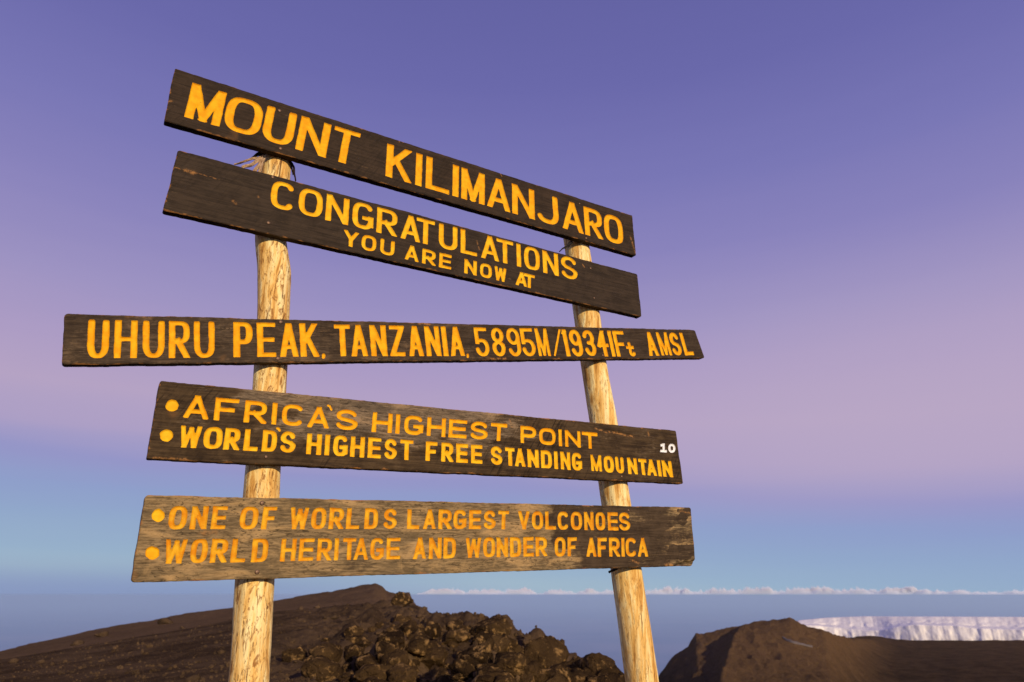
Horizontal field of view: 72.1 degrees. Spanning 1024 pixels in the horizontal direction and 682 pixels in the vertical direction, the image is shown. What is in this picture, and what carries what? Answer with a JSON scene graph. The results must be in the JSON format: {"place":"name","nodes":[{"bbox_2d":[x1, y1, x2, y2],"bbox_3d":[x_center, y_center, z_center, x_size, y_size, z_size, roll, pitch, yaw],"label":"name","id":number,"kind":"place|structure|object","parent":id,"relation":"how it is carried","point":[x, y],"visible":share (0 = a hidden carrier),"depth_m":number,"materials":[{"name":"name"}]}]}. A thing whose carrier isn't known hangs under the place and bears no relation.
{"place":"outdoors","nodes":[
{"label":"outdoors","id":0,"kind":"place"},
{"bbox_2d":[0,583,576,681],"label":"ground","id":1,"kind":"structure","parent":0,"point":[359,596],"depth_m":19.75,"materials":[{"name":"brown soil"}]},
{"bbox_2d":[8,658,18,662],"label":"pale stone","id":2,"kind":"object","parent":1,"relation":"on","point":[13,660],"visible":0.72,"depth_m":20.55,"materials":[{"name":"brown stone"}]},
{"bbox_2d":[70,640,84,645],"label":"pale stone","id":3,"kind":"object","parent":1,"relation":"on","point":[77,642],"visible":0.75,"depth_m":40.04,"materials":[{"name":"brown stone"}]},
{"bbox_2d":[94,631,108,636],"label":"pale stone","id":4,"kind":"object","parent":1,"relation":"on","point":[102,634],"visible":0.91,"depth_m":44.40,"materials":[{"name":"brown stone"}]},
{"bbox_2d":[157,618,172,623],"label":"pale stone","id":5,"kind":"object","parent":1,"relation":"on","point":[164,621],"visible":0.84,"depth_m":49.63,"materials":[{"name":"brown stone"}]},
{"bbox_2d":[185,674,200,681],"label":"pale stone","id":6,"kind":"object","parent":1,"relation":"on","point":[195,677],"visible":0.94,"depth_m":10.87,"materials":[{"name":"brown stone"}]},
{"bbox_2d":[0,599,576,681],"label":"loose stones","id":7,"kind":"object","parent":1,"relation":"on","point":[527,637],"visible":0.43,"depth_m":15.36,"materials":[{"name":"brown gravel"}]},
{"bbox_2d":[282,647,307,661],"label":"lava rock","id":8,"kind":"object","parent":1,"relation":"on","point":[297,653],"visible":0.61,"depth_m":12.60,"materials":[{"name":"brown stone"}]},
{"bbox_2d":[302,655,312,661],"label":"lava rock","id":9,"kind":"object","parent":1,"relation":"on","point":[307,658],"visible":0.42,"depth_m":11.80,"materials":[{"name":"brown stone"}]},
{"bbox_2d":[300,655,343,681],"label":"lava rock","id":10,"kind":"object","parent":1,"relation":"on","point":[322,668],"visible":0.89,"depth_m":10.23,"materials":[{"name":"brown stone"}]},
{"bbox_2d":[308,643,342,662],"bbox_3d":[-3.338,5.736,12.602,0.540,0.629,0.739,3,-19,43],"label":"lava rock","id":11,"kind":"object","parent":1,"relation":"on","point":[333,652],"visible":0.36,"depth_m":12.47,"materials":[{"name":"brown stone"}]},
{"bbox_2d":[338,671,353,681],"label":"lava rock","id":12,"kind":"object","parent":1,"relation":"on","point":[348,675],"visible":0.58,"depth_m":9.95,"materials":[{"name":"brown stone"}]},
{"bbox_2d":[342,662,351,671],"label":"lava rock","id":13,"kind":"object","parent":1,"relation":"on","point":[346,667],"visible":0.57,"depth_m":11.16,"materials":[{"name":"brown stone"}]},
{"bbox_2d":[344,644,360,662],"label":"lava rock","id":14,"kind":"object","parent":1,"relation":"on","point":[351,651],"visible":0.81,"depth_m":12.59,"materials":[{"name":"brown stone"}]},
{"bbox_2d":[344,625,363,634],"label":"lava rock","id":15,"kind":"object","parent":1,"relation":"on","point":[355,630],"visible":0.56,"depth_m":14.85,"materials":[{"name":"brown stone"}]},
{"bbox_2d":[344,635,367,643],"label":"lava rock","id":16,"kind":"object","parent":1,"relation":"on","point":[354,639],"visible":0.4,"depth_m":14.45,"materials":[{"name":"brown stone"}]},
{"bbox_2d":[356,639,372,646],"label":"lava rock","id":17,"kind":"object","parent":1,"relation":"on","point":[364,643],"visible":0.94,"depth_m":13.93,"materials":[{"name":"brown stone"}]},
{"bbox_2d":[356,652,378,669],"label":"lava rock","id":18,"kind":"object","parent":1,"relation":"on","point":[366,658],"visible":0.32,"depth_m":10.80,"materials":[{"name":"brown stone"}]},
{"bbox_2d":[353,663,392,681],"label":"lava rock","id":19,"kind":"object","parent":1,"relation":"on","point":[365,671],"visible":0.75,"depth_m":9.77,"materials":[{"name":"brown stone"}]},
{"bbox_2d":[363,676,388,681],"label":"lava rock","id":20,"kind":"object","parent":1,"relation":"on","point":[372,679],"visible":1,"depth_m":9.40,"materials":[{"name":"brown stone"}]},
{"bbox_2d":[375,622,383,628],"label":"lava rock","id":21,"kind":"object","parent":1,"relation":"on","point":[378,625],"visible":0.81,"depth_m":18.81,"materials":[{"name":"brown stone"}]},
{"bbox_2d":[62,69,703,681],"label":"summit sign","id":22,"kind":"object","parent":1,"relation":"on","point":[258,539],"visible":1,"depth_m":2.58,"materials":[{"name":"brown wood"}]},
{"bbox_2d":[234,154,264,171],"bbox_3d":[-0.965,-0.655,2.590,0.104,0.100,0.025,8,-21,-21],"label":"cloth strip","id":23,"kind":"object","parent":22,"relation":"attached to","point":[260,160],"visible":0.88,"depth_m":2.59,"materials":[{"name":"beige fabric"}]},
{"bbox_2d":[252,152,265,156],"bbox_3d":[-0.948,-0.692,2.622,0.062,0.058,0.017,7,-21,-19],"label":"cloth strip","id":24,"kind":"object","parent":22,"relation":"attached to","point":[257,154],"visible":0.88,"depth_m":2.62,"materials":[{"name":"black fabric"}]},
{"bbox_2d":[290,161,295,181],"bbox_3d":[-0.837,-0.651,2.678,0.040,0.088,0.022,16,-25,-38],"label":"cloth strip","id":25,"kind":"object","parent":22,"relation":"attached to","point":[293,168],"visible":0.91,"depth_m":2.68,"materials":[{"name":"black fabric"}]},
{"bbox_2d":[559,241,572,251],"bbox_3d":[0.253,-0.439,3.256,0.082,0.078,0.021,15,-25,-36],"label":"cord","id":26,"kind":"object","parent":22,"relation":"attached to","point":[569,243],"visible":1,"depth_m":3.25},
{"bbox_2d":[374,640,395,663],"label":"lava rock","id":27,"kind":"object","parent":1,"relation":"on","point":[383,647],"visible":0.41,"depth_m":11.03,"materials":[{"name":"brown stone"}]},
{"bbox_2d":[375,630,404,645],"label":"lava rock","id":28,"kind":"object","parent":1,"relation":"on","point":[397,637],"visible":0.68,"depth_m":11.24,"materials":[{"name":"brown stone"}]},
{"bbox_2d":[386,626,394,631],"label":"lava rock","id":29,"kind":"object","parent":1,"relation":"on","point":[389,629],"visible":0.5,"depth_m":15.71,"materials":[{"name":"brown stone"}]},
{"bbox_2d":[380,648,409,665],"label":"boulder","id":30,"kind":"object","parent":1,"relation":"on","point":[395,656],"visible":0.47,"depth_m":10.81,"materials":[{"name":"brown stone"}]},
{"bbox_2d":[394,622,404,629],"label":"lava rock","id":31,"kind":"object","parent":1,"relation":"on","point":[397,626],"visible":0.14,"depth_m":17.75,"materials":[{"name":"brown stone"}]},
{"bbox_2d":[387,673,412,681],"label":"lava rock","id":32,"kind":"object","parent":1,"relation":"on","point":[395,677],"visible":0.89,"depth_m":9.64,"materials":[{"name":"brown stone"}]},
{"bbox_2d":[395,644,404,649],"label":"lava rock","id":33,"kind":"object","parent":1,"relation":"on","point":[401,646],"visible":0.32,"depth_m":11.16,"materials":[{"name":"brown stone"}]},
{"bbox_2d":[392,613,408,622],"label":"lava rock","id":34,"kind":"object","parent":1,"relation":"on","point":[400,618],"visible":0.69,"depth_m":20.09,"materials":[{"name":"brown stone"}]},
{"bbox_2d":[386,662,417,680],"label":"lava rock","id":35,"kind":"object","parent":1,"relation":"on","point":[402,668],"visible":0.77,"depth_m":9.75,"materials":[{"name":"brown stone"}]},
{"bbox_2d":[391,591,413,606],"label":"boulder","id":36,"kind":"object","parent":1,"relation":"on","point":[404,599],"visible":0.98,"depth_m":27.74,"materials":[{"name":"brown stone"}]},
{"bbox_2d":[398,620,418,632],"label":"lava rock","id":37,"kind":"object","parent":1,"relation":"on","point":[413,624],"visible":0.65,"depth_m":17.34,"materials":[{"name":"brown stone"}]},
{"bbox_2d":[400,624,416,635],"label":"lava rock","id":38,"kind":"object","parent":1,"relation":"on","point":[406,628],"visible":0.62,"depth_m":17.11,"materials":[{"name":"brown stone"}]},
{"bbox_2d":[410,663,419,672],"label":"lava rock","id":39,"kind":"object","parent":1,"relation":"on","point":[415,667],"visible":0.46,"depth_m":10.91,"materials":[{"name":"brown stone"}]},
{"bbox_2d":[412,659,419,665],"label":"lava rock","id":40,"kind":"object","parent":1,"relation":"on","point":[417,662],"visible":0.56,"depth_m":11.14,"materials":[{"name":"brown stone"}]},
{"bbox_2d":[405,638,428,656],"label":"lava rock","id":41,"kind":"object","parent":1,"relation":"on","point":[418,647],"visible":0.78,"depth_m":11.24,"materials":[{"name":"brown stone"}]},
{"bbox_2d":[413,628,423,633],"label":"lava rock","id":42,"kind":"object","parent":1,"relation":"on","point":[418,630],"visible":0.18,"depth_m":15.30,"materials":[{"name":"brown stone"}]},
{"bbox_2d":[406,632,433,640],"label":"lava rock","id":43,"kind":"object","parent":1,"relation":"on","point":[421,635],"visible":0.48,"depth_m":14.99,"materials":[{"name":"brown stone"}]},
{"bbox_2d":[419,672,432,681],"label":"lava rock","id":44,"kind":"object","parent":1,"relation":"on","point":[427,678],"visible":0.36,"depth_m":10.10,"materials":[{"name":"brown stone"}]},
{"bbox_2d":[425,620,435,625],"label":"lava rock","id":45,"kind":"object","parent":1,"relation":"on","point":[429,622],"visible":0.46,"depth_m":19.83,"materials":[{"name":"brown stone"}]},
{"bbox_2d":[425,665,438,675],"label":"lava rock","id":46,"kind":"object","parent":1,"relation":"on","point":[430,672],"visible":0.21,"depth_m":10.31,"materials":[{"name":"brown stone"}]},
{"bbox_2d":[423,623,442,638],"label":"lava rock","id":47,"kind":"object","parent":1,"relation":"on","point":[433,630],"visible":0.58,"depth_m":15.31,"materials":[{"name":"brown stone"}]},
{"bbox_2d":[419,646,448,669],"bbox_3d":[-1.399,5.205,11.472,0.665,0.421,0.515,-3,-20,9],"label":"boulder","id":48,"kind":"object","parent":1,"relation":"on","point":[437,656],"visible":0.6,"depth_m":11.34,"materials":[{"name":"brown stone"}]},
{"bbox_2d":[427,640,440,648],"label":"lava rock","id":49,"kind":"object","parent":1,"relation":"on","point":[433,643],"visible":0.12,"depth_m":13.31,"materials":[{"name":"brown stone"}]},
{"bbox_2d":[438,631,446,641],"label":"lava rock","id":50,"kind":"object","parent":1,"relation":"on","point":[442,635],"visible":0.2,"depth_m":14.45,"materials":[{"name":"brown stone"}]},
{"bbox_2d":[433,666,454,681],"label":"lava rock","id":51,"kind":"object","parent":1,"relation":"on","point":[440,674],"visible":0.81,"depth_m":9.49,"materials":[{"name":"brown stone"}]},
{"bbox_2d":[444,630,460,644],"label":"lava rock","id":52,"kind":"object","parent":1,"relation":"on","point":[451,635],"visible":0.7,"depth_m":14.25,"materials":[{"name":"brown stone"}]},
{"bbox_2d":[447,640,459,647],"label":"lava rock","id":53,"kind":"object","parent":1,"relation":"on","point":[453,644],"visible":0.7,"depth_m":14.17,"materials":[{"name":"brown stone"}]},
{"bbox_2d":[445,619,462,630],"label":"boulder","id":54,"kind":"object","parent":1,"relation":"on","point":[450,625],"visible":0.45,"depth_m":19.50,"materials":[{"name":"brown stone"}]},
{"bbox_2d":[451,672,465,681],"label":"lava rock","id":55,"kind":"object","parent":1,"relation":"on","point":[458,676],"visible":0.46,"depth_m":8.09,"materials":[{"name":"brown stone"}]},
{"bbox_2d":[452,624,470,631],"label":"lava rock","id":56,"kind":"object","parent":1,"relation":"on","point":[465,627],"visible":0.18,"depth_m":19.04,"materials":[{"name":"brown stone"}]},
{"bbox_2d":[448,658,475,679],"bbox_3d":[-0.544,3.835,8.214,0.408,0.240,0.328,17,-39,-9],"label":"lava rock","id":57,"kind":"object","parent":1,"relation":"on","point":[466,670],"visible":0.62,"depth_m":8.11,"materials":[{"name":"brown stone"}]},
{"bbox_2d":[456,628,470,642],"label":"lava rock","id":58,"kind":"object","parent":1,"relation":"on","point":[464,635],"visible":0.66,"depth_m":14.34,"materials":[{"name":"brown stone"}]},
{"bbox_2d":[455,648,474,659],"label":"lava rock","id":59,"kind":"object","parent":1,"relation":"on","point":[469,651],"visible":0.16,"depth_m":9.49,"materials":[{"name":"brown stone"}]},
{"bbox_2d":[460,653,480,665],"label":"lava rock","id":60,"kind":"object","parent":1,"relation":"on","point":[469,659],"visible":0.22,"depth_m":8.30,"materials":[{"name":"brown stone"}]},
{"bbox_2d":[471,636,485,644],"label":"lava rock","id":61,"kind":"object","parent":1,"relation":"on","point":[480,639],"visible":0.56,"depth_m":14.86,"materials":[{"name":"brown stone"}]},
{"bbox_2d":[468,642,491,652],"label":"boulder","id":62,"kind":"object","parent":1,"relation":"on","point":[485,647],"visible":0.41,"depth_m":9.65,"materials":[{"name":"brown stone"}]},
{"bbox_2d":[471,652,493,663],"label":"lava rock","id":63,"kind":"object","parent":1,"relation":"on","point":[483,657],"visible":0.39,"depth_m":8.39,"materials":[{"name":"brown stone"}]},
{"bbox_2d":[472,674,494,681],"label":"lava rock","id":64,"kind":"object","parent":1,"relation":"on","point":[483,678],"visible":0.85,"depth_m":7.66,"materials":[{"name":"brown stone"}]},
{"bbox_2d":[472,630,494,639],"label":"lava rock","id":65,"kind":"object","parent":1,"relation":"on","point":[486,635],"visible":0.16,"depth_m":15.28,"materials":[{"name":"brown stone"}]},
{"bbox_2d":[476,663,493,669],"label":"lava rock","id":66,"kind":"object","parent":1,"relation":"on","point":[482,665],"visible":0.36,"depth_m":8.08,"materials":[{"name":"brown stone"}]},
{"bbox_2d":[481,670,496,677],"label":"lava rock","id":67,"kind":"object","parent":1,"relation":"on","point":[489,673],"visible":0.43,"depth_m":7.79,"materials":[{"name":"brown stone"}]},
{"bbox_2d":[469,617,512,635],"bbox_3d":[-0.480,6.641,16.247,0.783,0.592,0.974,-4,-17,44],"label":"boulder","id":68,"kind":"object","parent":1,"relation":"on","point":[500,626],"visible":0.63,"depth_m":16.02,"materials":[{"name":"brown stone"}]},
{"bbox_2d":[475,664,514,678],"bbox_3d":[-0.192,3.797,7.954,0.450,0.265,0.304,4,-20,-11],"label":"lava rock","id":69,"kind":"object","parent":1,"relation":"on","point":[495,669],"visible":0.56,"depth_m":7.88,"materials":[{"name":"brown stone"}]},
{"bbox_2d":[484,634,511,651],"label":"lava rock","id":70,"kind":"object","parent":1,"relation":"on","point":[498,643],"visible":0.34,"depth_m":12.02,"materials":[{"name":"brown stone"}]},
{"bbox_2d":[494,674,519,681],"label":"lava rock","id":71,"kind":"object","parent":1,"relation":"on","point":[503,678],"visible":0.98,"depth_m":7.69,"materials":[{"name":"brown stone"}]},
{"bbox_2d":[495,651,524,670],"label":"lava rock","id":72,"kind":"object","parent":1,"relation":"on","point":[516,663],"visible":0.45,"depth_m":8.05,"materials":[{"name":"brown stone"}]},
{"bbox_2d":[502,633,517,651],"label":"lava rock","id":73,"kind":"object","parent":1,"relation":"on","point":[514,644],"visible":0.38,"depth_m":14.10,"materials":[{"name":"brown stone"}]},
{"bbox_2d":[494,652,529,676],"bbox_3d":[-0.008,3.801,8.162,0.509,0.360,0.300,8,-21,-21],"label":"boulder","id":74,"kind":"object","parent":1,"relation":"on","point":[501,662],"visible":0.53,"depth_m":8.04,"materials":[{"name":"brown stone"}]},
{"bbox_2d":[516,644,522,652],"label":"lava rock","id":75,"kind":"object","parent":1,"relation":"on","point":[519,648],"visible":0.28,"depth_m":14.17,"materials":[{"name":"brown stone"}]},
{"bbox_2d":[519,673,534,681],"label":"lava rock","id":76,"kind":"object","parent":1,"relation":"on","point":[529,677],"visible":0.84,"depth_m":7.96,"materials":[{"name":"brown stone"}]},
{"bbox_2d":[524,660,540,681],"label":"lava rock","id":77,"kind":"object","parent":1,"relation":"on","point":[533,667],"visible":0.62,"depth_m":8.12,"materials":[{"name":"brown stone"}]},
{"bbox_2d":[537,672,546,681],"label":"lava rock","id":78,"kind":"object","parent":1,"relation":"on","point":[543,677],"visible":0.44,"depth_m":9.42,"materials":[{"name":"brown stone"}]},
{"bbox_2d":[523,635,568,669],"bbox_3d":[0.600,5.593,12.188,0.774,0.914,0.700,-2,-20,5],"label":"boulder","id":79,"kind":"object","parent":1,"relation":"on","point":[545,652],"visible":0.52,"depth_m":12.03,"materials":[{"name":"brown stone"}]},
{"bbox_2d":[541,668,556,678],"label":"boulder","id":80,"kind":"object","parent":1,"relation":"on","point":[550,672],"visible":0.3,"depth_m":9.49,"materials":[{"name":"brown stone"}]},
{"bbox_2d":[545,673,567,681],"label":"lava rock","id":81,"kind":"object","parent":1,"relation":"on","point":[557,677],"visible":1,"depth_m":8.03,"materials":[{"name":"brown stone"}]},
{"bbox_2d":[550,663,571,681],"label":"lava rock","id":82,"kind":"object","parent":1,"relation":"on","point":[563,671],"visible":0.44,"depth_m":9.89,"materials":[{"name":"brown stone"}]},
{"bbox_2d":[560,659,575,665],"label":"lava rock","id":83,"kind":"object","parent":1,"relation":"on","point":[570,662],"visible":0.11,"depth_m":11.66,"materials":[{"name":"brown stone"}]},
{"bbox_2d":[571,667,586,681],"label":"lava rock","id":84,"kind":"object","parent":1,"relation":"on","point":[579,675],"visible":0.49,"depth_m":10.70,"materials":[{"name":"brown stone"}]},
{"bbox_2d":[582,666,593,675],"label":"lava rock","id":85,"kind":"object","parent":1,"relation":"on","point":[586,671],"visible":0.16,"depth_m":10.80,"materials":[{"name":"brown stone"}]},
{"bbox_2d":[585,675,596,681],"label":"lava rock","id":86,"kind":"object","parent":1,"relation":"on","point":[591,678],"visible":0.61,"depth_m":8.04,"materials":[{"name":"brown stone"}]},
{"bbox_2d":[572,652,614,674],"bbox_3d":[1.333,5.251,10.994,0.513,0.734,0.841,10,-22,-26],"label":"boulder","id":87,"kind":"object","parent":1,"relation":"on","point":[594,663],"visible":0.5,"depth_m":10.88,"materials":[{"name":"brown stone"}]},
{"bbox_2d":[597,673,609,681],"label":"lava rock","id":88,"kind":"object","parent":1,"relation":"on","point":[604,677],"visible":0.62,"depth_m":8.03,"materials":[{"name":"brown stone"}]},
{"bbox_2d":[596,665,623,675],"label":"lava rock","id":89,"kind":"object","parent":1,"relation":"on","point":[615,669],"visible":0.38,"depth_m":9.57,"materials":[{"name":"brown stone"}]},
{"bbox_2d":[596,672,624,681],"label":"lava rock","id":90,"kind":"object","parent":1,"relation":"on","point":[614,677],"visible":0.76,"depth_m":8.06,"materials":[{"name":"brown stone"}]},
{"bbox_2d":[0,601,1023,676],"bbox_3d":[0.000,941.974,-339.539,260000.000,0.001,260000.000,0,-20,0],"label":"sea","id":91,"kind":"structure","parent":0,"point":[582,628],"depth_m":37960.05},
{"bbox_2d":[0,0,1023,601],"label":"sky","id":92,"kind":"structure","parent":0,"point":[829,194],"materials":[{"name":"purple"}]},
{"bbox_2d":[658,617,1023,681],"bbox_3d":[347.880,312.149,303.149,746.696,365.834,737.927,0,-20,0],"label":"hill","id":93,"kind":"structure","parent":0,"point":[760,651],"depth_m":259.89,"materials":[{"name":"brown soil"}]},
{"bbox_2d":[783,637,812,646],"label":"snow patch","id":94,"kind":"object","parent":93,"relation":"on","point":[794,642],"visible":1,"depth_m":242.67,"materials":[{"name":"white snow"}]},
{"bbox_2d":[798,616,1023,640],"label":"glacier","id":95,"kind":"object","parent":93,"relation":"on","point":[946,628],"visible":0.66,"depth_m":466.22,"materials":[{"name":"white ice"}]}
]}

